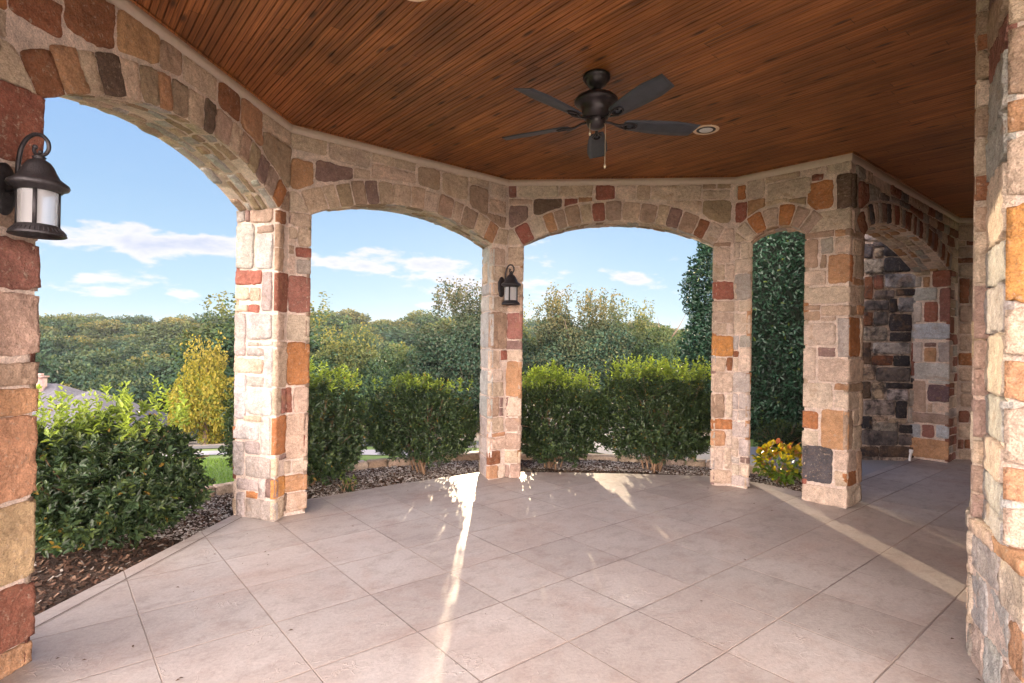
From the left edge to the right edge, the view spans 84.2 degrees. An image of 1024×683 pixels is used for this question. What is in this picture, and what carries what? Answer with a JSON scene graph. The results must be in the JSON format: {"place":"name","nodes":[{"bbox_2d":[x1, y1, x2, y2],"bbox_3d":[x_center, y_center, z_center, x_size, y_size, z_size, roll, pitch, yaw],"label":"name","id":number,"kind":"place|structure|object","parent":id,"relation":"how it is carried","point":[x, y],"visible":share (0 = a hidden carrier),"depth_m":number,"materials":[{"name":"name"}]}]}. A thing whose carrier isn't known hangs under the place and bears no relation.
{"place":"outdoors","nodes":[
{"label":"outdoors","id":0,"kind":"place"},
{"bbox_2d":[160,450,478,455],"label":"walk","id":1,"kind":"structure","parent":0,"point":[369,452],"depth_m":11.80,"materials":[{"name":"concrete"}]},
{"bbox_2d":[188,440,523,448],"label":"street","id":2,"kind":"structure","parent":0,"point":[218,446],"depth_m":14.31,"materials":[{"name":"grey asphalt"}]},
{"bbox_2d":[35,97,712,329],"label":"sky","id":3,"kind":"structure","parent":0,"point":[148,233],"materials":[{"name":"blue"}]},
{"bbox_2d":[90,410,801,493],"bbox_3d":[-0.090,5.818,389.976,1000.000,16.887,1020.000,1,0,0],"label":"ground","id":4,"kind":"structure","parent":0,"point":[366,457],"depth_m":11.09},
{"bbox_2d":[35,352,67,384],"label":"tree","id":5,"kind":"object","parent":4,"relation":"on","point":[45,365],"visible":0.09,"depth_m":73.58,"materials":[{"name":"green plant"}]},
{"bbox_2d":[39,323,63,338],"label":"tree","id":6,"kind":"object","parent":4,"relation":"on","point":[55,332],"visible":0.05,"depth_m":143.28,"materials":[{"name":"green plant"}]},
{"bbox_2d":[35,330,80,360],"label":"tree","id":7,"kind":"object","parent":4,"relation":"on","point":[51,347],"visible":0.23,"depth_m":108.28,"materials":[{"name":"green plant"}]},
{"bbox_2d":[39,312,99,336],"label":"tree","id":8,"kind":"object","parent":4,"relation":"on","point":[69,327],"visible":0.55,"depth_m":165.30,"materials":[{"name":"green plant"}]},
{"bbox_2d":[60,383,79,389],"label":"tree","id":9,"kind":"object","parent":4,"relation":"on","point":[66,384],"visible":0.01,"depth_m":64.43,"materials":[{"name":"green plant"}]},
{"bbox_2d":[48,358,99,381],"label":"tree","id":10,"kind":"object","parent":4,"relation":"on","point":[73,365],"visible":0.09,"depth_m":80.59,"materials":[{"name":"green plant"}]},
{"bbox_2d":[48,336,107,352],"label":"tree","id":11,"kind":"object","parent":4,"relation":"on","point":[84,344],"visible":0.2,"depth_m":124.59,"materials":[{"name":"green plant"}]},
{"bbox_2d":[72,335,101,349],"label":"tree","id":12,"kind":"object","parent":4,"relation":"on","point":[83,337],"visible":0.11,"depth_m":144.77,"materials":[{"name":"green plant"}]},
{"bbox_2d":[73,313,111,321],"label":"tree","id":13,"kind":"object","parent":4,"relation":"on","point":[99,317],"visible":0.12,"depth_m":231.29,"materials":[{"name":"green plant"}]},
{"bbox_2d":[55,348,132,372],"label":"tree","id":14,"kind":"object","parent":4,"relation":"on","point":[93,359],"visible":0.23,"depth_m":92.35,"materials":[{"name":"green plant"}]},
{"bbox_2d":[32,373,176,440],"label":"neighbour house","id":15,"kind":"structure","parent":4,"relation":"on","point":[47,389],"depth_m":44.19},
{"bbox_2d":[77,319,131,342],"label":"tree","id":16,"kind":"object","parent":4,"relation":"on","point":[108,328],"visible":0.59,"depth_m":163.12,"materials":[{"name":"green plant"}]},
{"bbox_2d":[94,347,117,357],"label":"tree","id":17,"kind":"object","parent":4,"relation":"on","point":[109,350],"visible":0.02,"depth_m":106.58,"materials":[{"name":"green plant"}]},
{"bbox_2d":[61,362,156,400],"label":"tree","id":18,"kind":"object","parent":4,"relation":"on","point":[79,381],"visible":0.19,"depth_m":69.88,"materials":[{"name":"green plant"}]},
{"bbox_2d":[81,373,157,405],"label":"tree","id":19,"kind":"object","parent":4,"relation":"on","point":[135,387],"visible":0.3,"depth_m":65.07,"materials":[{"name":"green plant"}]},
{"bbox_2d":[100,334,138,347],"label":"tree","id":20,"kind":"object","parent":4,"relation":"on","point":[116,338],"visible":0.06,"depth_m":144.45,"materials":[{"name":"green plant"}]},
{"bbox_2d":[102,337,155,351],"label":"tree","id":21,"kind":"object","parent":4,"relation":"on","point":[115,344],"visible":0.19,"depth_m":122.59,"materials":[{"name":"green plant"}]},
{"bbox_2d":[112,323,149,337],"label":"tree","id":22,"kind":"object","parent":4,"relation":"on","point":[131,330],"visible":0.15,"depth_m":163.02,"materials":[{"name":"green plant"}]},
{"bbox_2d":[107,314,155,325],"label":"tree","id":23,"kind":"object","parent":4,"relation":"on","point":[138,319],"visible":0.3,"depth_m":196.24,"materials":[{"name":"green plant"}]},
{"bbox_2d":[110,342,170,363],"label":"tree","id":24,"kind":"object","parent":4,"relation":"on","point":[129,353],"visible":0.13,"depth_m":106.79,"materials":[{"name":"green plant"}]},
{"bbox_2d":[112,350,173,371],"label":"tree","id":25,"kind":"object","parent":4,"relation":"on","point":[158,355],"visible":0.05,"depth_m":91.41,"materials":[{"name":"green plant"}]},
{"bbox_2d":[127,356,180,412],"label":"tree","id":26,"kind":"object","parent":4,"relation":"on","point":[161,369],"visible":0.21,"depth_m":77.47,"materials":[{"name":"green plant"}]},
{"bbox_2d":[143,338,183,354],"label":"tree","id":27,"kind":"object","parent":4,"relation":"on","point":[166,344],"visible":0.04,"depth_m":118.04,"materials":[{"name":"green plant"}]},
{"bbox_2d":[128,316,208,343],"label":"tree","id":28,"kind":"object","parent":4,"relation":"on","point":[168,330],"visible":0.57,"depth_m":139.54,"materials":[{"name":"green plant"}]},
{"bbox_2d":[163,314,203,325],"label":"tree","id":29,"kind":"object","parent":4,"relation":"on","point":[191,319],"visible":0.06,"depth_m":198.37,"materials":[{"name":"green plant"}]},
{"bbox_2d":[163,330,233,444],"bbox_3d":[-20.491,3.487,37.816,4.868,8.608,4.432,1,0,-29],"label":"tree","id":30,"kind":"object","parent":4,"relation":"on","point":[205,395],"visible":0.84,"depth_m":37.28,"materials":[{"name":"yellow plant"}]},
{"bbox_2d":[190,312,234,332],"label":"tree","id":31,"kind":"object","parent":4,"relation":"on","point":[213,317],"visible":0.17,"depth_m":167.51,"materials":[{"name":"green plant"}]},
{"bbox_2d":[101,456,367,485],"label":"grass","id":32,"kind":"structure","parent":4,"relation":"on","point":[217,467],"depth_m":8.51,"materials":[{"name":"green plant"}]},
{"bbox_2d":[151,291,343,405],"bbox_3d":[-20.085,2.108,45.584,15.309,13.651,14.366,1,0,-23],"label":"tree","id":33,"kind":"object","parent":4,"relation":"on","point":[227,333],"visible":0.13,"depth_m":42.90,"materials":[{"name":"green plant"}]},
{"bbox_2d":[310,323,323,340],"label":"tree","id":34,"kind":"object","parent":4,"relation":"on","point":[311,329],"visible":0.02,"depth_m":141.97,"materials":[{"name":"green plant"}]},
{"bbox_2d":[309,308,352,333],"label":"tree","id":35,"kind":"object","parent":4,"relation":"on","point":[336,321],"visible":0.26,"depth_m":165.85,"materials":[{"name":"green plant"}]},
{"bbox_2d":[330,308,371,328],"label":"tree","id":36,"kind":"object","parent":4,"relation":"on","point":[357,317],"visible":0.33,"depth_m":195.84,"materials":[{"name":"green plant"}]},
{"bbox_2d":[309,312,393,428],"bbox_3d":[-13.201,2.852,43.181,9.086,10.256,9.150,1,0,21],"label":"tree","id":37,"kind":"object","parent":4,"relation":"on","point":[361,357],"visible":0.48,"depth_m":41.28,"materials":[{"name":"green plant"}]},
{"bbox_2d":[337,324,378,346],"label":"tree","id":38,"kind":"object","parent":4,"relation":"on","point":[356,330],"visible":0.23,"depth_m":109.16,"materials":[{"name":"green plant"}]},
{"bbox_2d":[337,332,388,346],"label":"tree","id":39,"kind":"object","parent":4,"relation":"on","point":[380,340],"visible":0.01,"depth_m":124.67,"materials":[{"name":"green plant"}]},
{"bbox_2d":[357,325,385,334],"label":"tree","id":40,"kind":"object","parent":4,"relation":"on","point":[372,331],"visible":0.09,"depth_m":170.40,"materials":[{"name":"green plant"}]},
{"bbox_2d":[367,319,392,334],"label":"tree","id":41,"kind":"object","parent":4,"relation":"on","point":[382,324],"visible":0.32,"depth_m":195.56,"materials":[{"name":"green plant"}]},
{"bbox_2d":[364,340,401,353],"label":"tree","id":42,"kind":"object","parent":4,"relation":"on","point":[380,345],"visible":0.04,"depth_m":106.47,"materials":[{"name":"green plant"}]},
{"bbox_2d":[374,344,415,380],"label":"tree","id":43,"kind":"object","parent":4,"relation":"on","point":[389,353],"visible":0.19,"depth_m":64.28,"materials":[{"name":"green plant"}]},
{"bbox_2d":[389,340,406,351],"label":"tree","id":44,"kind":"object","parent":4,"relation":"on","point":[398,344],"visible":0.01,"depth_m":92.55,"materials":[{"name":"green plant"}]},
{"bbox_2d":[375,327,426,347],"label":"tree","id":45,"kind":"object","parent":4,"relation":"on","point":[398,336],"visible":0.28,"depth_m":137.27,"materials":[{"name":"green plant"}]},
{"bbox_2d":[383,319,426,337],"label":"tree","id":46,"kind":"object","parent":4,"relation":"on","point":[399,324],"visible":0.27,"depth_m":169.46,"materials":[{"name":"green plant"}]},
{"bbox_2d":[384,344,442,422],"bbox_3d":[-9.097,4.814,56.681,8.359,9.190,7.147,1,0,8],"label":"tree","id":47,"kind":"object","parent":4,"relation":"on","point":[398,368],"visible":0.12,"depth_m":55.78,"materials":[{"name":"green plant"}]},
{"bbox_2d":[31,459,801,615],"bbox_3d":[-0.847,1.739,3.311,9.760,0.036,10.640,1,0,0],"label":"planting bed","id":48,"kind":"object","parent":4,"relation":"on","point":[52,561],"visible":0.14,"depth_m":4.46,"materials":[{"name":"brown wood"}]},
{"bbox_2d":[31,374,215,557],"bbox_3d":[-3.513,1.066,4.799,1.865,1.539,1.795,1,0,0],"label":"shrub","id":49,"kind":"object","parent":48,"relation":"on","point":[149,483],"visible":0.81,"depth_m":4.46,"materials":[{"name":"green plant"}]},
{"bbox_2d":[217,355,386,486],"bbox_3d":[-2.516,1.013,6.726,1.909,1.692,1.424,1,0,0],"label":"shrub","id":50,"kind":"object","parent":48,"relation":"on","point":[333,448],"visible":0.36,"depth_m":6.53,"materials":[{"name":"green plant"}]},
{"bbox_2d":[338,474,357,491],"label":"seedling","id":51,"kind":"object","parent":48,"relation":"on","point":[345,486],"visible":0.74,"depth_m":6.48,"materials":[{"name":"green plant"}]},
{"bbox_2d":[35,459,801,552],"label":"pebbles","id":52,"kind":"object","parent":48,"relation":"on","point":[369,479],"visible":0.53,"depth_m":7.33,"materials":[{"name":"grey gravel"}]},
{"bbox_2d":[364,370,479,473],"bbox_3d":[-1.196,1.140,7.613,1.659,1.493,1.128,1,0,0],"label":"shrub","id":53,"kind":"object","parent":48,"relation":"on","point":[396,437],"visible":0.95,"depth_m":7.36,"materials":[{"name":"green plant"}]},
{"bbox_2d":[521,358,609,469],"bbox_3d":[0.597,1.070,7.911,1.573,1.682,1.197,1,0,0],"label":"shrub","id":54,"kind":"object","parent":48,"relation":"on","point":[574,431],"visible":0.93,"depth_m":7.62,"materials":[{"name":"green plant"}]},
{"bbox_2d":[591,353,711,472],"bbox_3d":[2.021,1.053,7.910,1.553,1.766,1.508,1,0,-43],"label":"shrub","id":55,"kind":"object","parent":48,"relation":"on","point":[656,438],"visible":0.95,"depth_m":7.63,"materials":[{"name":"green plant"}]},
{"bbox_2d":[751,438,802,486],"bbox_3d":[3.419,1.592,7.221,0.703,0.720,0.616,1,0,0],"label":"bush","id":56,"kind":"object","parent":48,"relation":"on","point":[768,452],"visible":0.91,"depth_m":7.13,"materials":[{"name":"yellow plant"}]},
{"bbox_2d":[394,309,444,327],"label":"tree","id":57,"kind":"object","parent":4,"relation":"on","point":[417,317],"visible":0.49,"depth_m":197.91,"materials":[{"name":"green plant"}]},
{"bbox_2d":[421,316,459,332],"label":"tree","id":58,"kind":"object","parent":4,"relation":"on","point":[438,323],"visible":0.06,"depth_m":145.58,"materials":[{"name":"green plant"}]},
{"bbox_2d":[99,452,801,508],"bbox_3d":[-1.557,1.755,6.318,10.784,0.280,3.290,1,0,-27],"label":"garden edging","id":59,"kind":"object","parent":4,"relation":"on","point":[222,488],"visible":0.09,"depth_m":8.15,"materials":[{"name":"stone"}]},
{"bbox_2d":[401,276,529,412],"bbox_3d":[-4.119,1.562,50.004,10.984,14.562,10.880,1,0,20],"label":"tree","id":60,"kind":"object","parent":4,"relation":"on","point":[453,354],"visible":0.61,"depth_m":47.59,"materials":[{"name":"green plant"}]},
{"bbox_2d":[471,394,479,419],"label":"tree","id":61,"kind":"object","parent":4,"relation":"on","point":[477,406],"visible":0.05,"depth_m":61.96,"materials":[{"name":"green plant"}]},
{"bbox_2d":[523,327,537,338],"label":"tree","id":62,"kind":"object","parent":4,"relation":"on","point":[531,331],"visible":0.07,"depth_m":168.83,"materials":[{"name":"green plant"}]},
{"bbox_2d":[522,295,546,402],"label":"tree","id":63,"kind":"object","parent":4,"relation":"on","point":[530,347],"visible":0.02,"depth_m":58.87,"materials":[{"name":"green plant"}]},
{"bbox_2d":[523,317,552,330],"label":"tree","id":64,"kind":"object","parent":4,"relation":"on","point":[530,323],"visible":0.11,"depth_m":197.13,"materials":[{"name":"green plant"}]},
{"bbox_2d":[522,282,641,408],"bbox_3d":[5.908,1.986,50.012,10.761,14.107,11.672,1,0,-42],"label":"tree","id":65,"kind":"object","parent":4,"relation":"on","point":[594,348],"visible":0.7,"depth_m":47.51,"materials":[{"name":"green plant"}]},
{"bbox_2d":[596,297,676,408],"bbox_3d":[11.478,2.553,56.143,9.494,13.992,10.117,1,0,-16],"label":"tree","id":66,"kind":"object","parent":4,"relation":"on","point":[647,345],"visible":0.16,"depth_m":54.39,"materials":[{"name":"green plant"}]},
{"bbox_2d":[623,318,662,331],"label":"tree","id":67,"kind":"object","parent":4,"relation":"on","point":[631,323],"visible":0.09,"depth_m":197.59,"materials":[{"name":"green plant"}]},
{"bbox_2d":[631,325,679,337],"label":"tree","id":68,"kind":"object","parent":4,"relation":"on","point":[673,331],"visible":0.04,"depth_m":165.39,"materials":[{"name":"green plant"}]},
{"bbox_2d":[646,314,697,414],"bbox_3d":[16.565,3.677,62.394,7.774,13.474,9.092,1,0,38],"label":"tree","id":69,"kind":"object","parent":4,"relation":"on","point":[662,332],"visible":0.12,"depth_m":60.97,"materials":[{"name":"green plant"}]},
{"bbox_2d":[675,231,806,441],"bbox_3d":[6.160,-1.191,11.746,5.527,6.402,3.263,1,0,32],"label":"tall hedge","id":70,"kind":"object","parent":4,"relation":"on","point":[777,334],"visible":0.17,"depth_m":11.04,"materials":[{"name":"green plant"}]},
{"bbox_2d":[752,416,802,453],"bbox_3d":[4.399,1.619,9.334,0.792,0.714,0.729,1,0,0],"label":"shrub","id":71,"kind":"object","parent":4,"relation":"on","point":[790,435],"visible":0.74,"depth_m":9.25,"materials":[{"name":"green plant"}]},
{"bbox_2d":[0,458,984,682],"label":"patio","id":72,"kind":"structure","parent":0,"point":[556,577],"depth_m":3.78,"materials":[{"name":"beige tile"}]},
{"bbox_2d":[35,517,240,626],"bbox_3d":[-2.620,1.626,4.132,0.010,0.001,2.290,1,0,5],"label":"patio joint","id":73,"kind":"object","parent":72,"relation":"on","point":[130,576],"visible":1,"depth_m":3.90,"materials":[{"name":"grey concrete"}]},
{"bbox_2d":[0,0,976,679],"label":"stone porch","id":74,"kind":"object","parent":72,"relation":"on","point":[844,126],"visible":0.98,"depth_m":5.17,"materials":[{"name":"stone"}]},
{"bbox_2d":[0,132,70,239],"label":"wall lantern","id":75,"kind":"object","parent":74,"relation":"attached to","point":[34,189],"depth_m":2.63,"materials":[{"name":"brown metal"}]},
{"bbox_2d":[498,264,520,304],"bbox_3d":[-0.036,-0.688,6.837,0.240,0.491,0.314,1,0,-40],"label":"wall lantern","id":76,"kind":"object","parent":74,"relation":"attached to","point":[509,285],"depth_m":6.75,"materials":[{"name":"brown metal"}]},
{"bbox_2d":[502,69,699,168],"bbox_3d":[0.681,-1.652,4.300,1.526,0.728,1.540,1,0,0],"label":"ceiling fan","id":77,"kind":"object","parent":74,"relation":"hanging from","point":[597,105],"visible":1,"depth_m":4.21,"materials":[{"name":"brown metal"}]},
{"bbox_2d":[693,125,718,134],"bbox_3d":[1.828,-1.988,5.335,0.236,0.019,0.236,1,0,0],"label":"recessed light","id":78,"kind":"object","parent":74,"relation":"attached to","point":[705,129],"visible":0.94,"depth_m":5.32,"materials":[{"name":"white"}]},
{"bbox_2d":[908,449,912,460],"bbox_3d":[5.981,1.712,8.500,0.080,0.192,0.051,1,0,-15],"label":"drain pipe","id":79,"kind":"object","parent":72,"relation":"on","point":[910,454],"visible":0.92,"depth_m":8.48,"materials":[{"name":"plastic"}]},
{"bbox_2d":[860,223,973,460],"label":"house wall","id":80,"kind":"structure","parent":72,"relation":"on","point":[889,277],"depth_m":8.73,"materials":[{"name":"stone"}]},
{"bbox_2d":[965,0,1023,682],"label":"stone pier","id":81,"kind":"structure","parent":72,"relation":"on","point":[994,523],"depth_m":2.69,"materials":[{"name":"stone"}]},
{"bbox_2d":[527,406,900,475],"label":"driveway","id":82,"kind":"structure","parent":0,"point":[869,466],"depth_m":8.64,"materials":[{"name":"concrete"}]}
]}

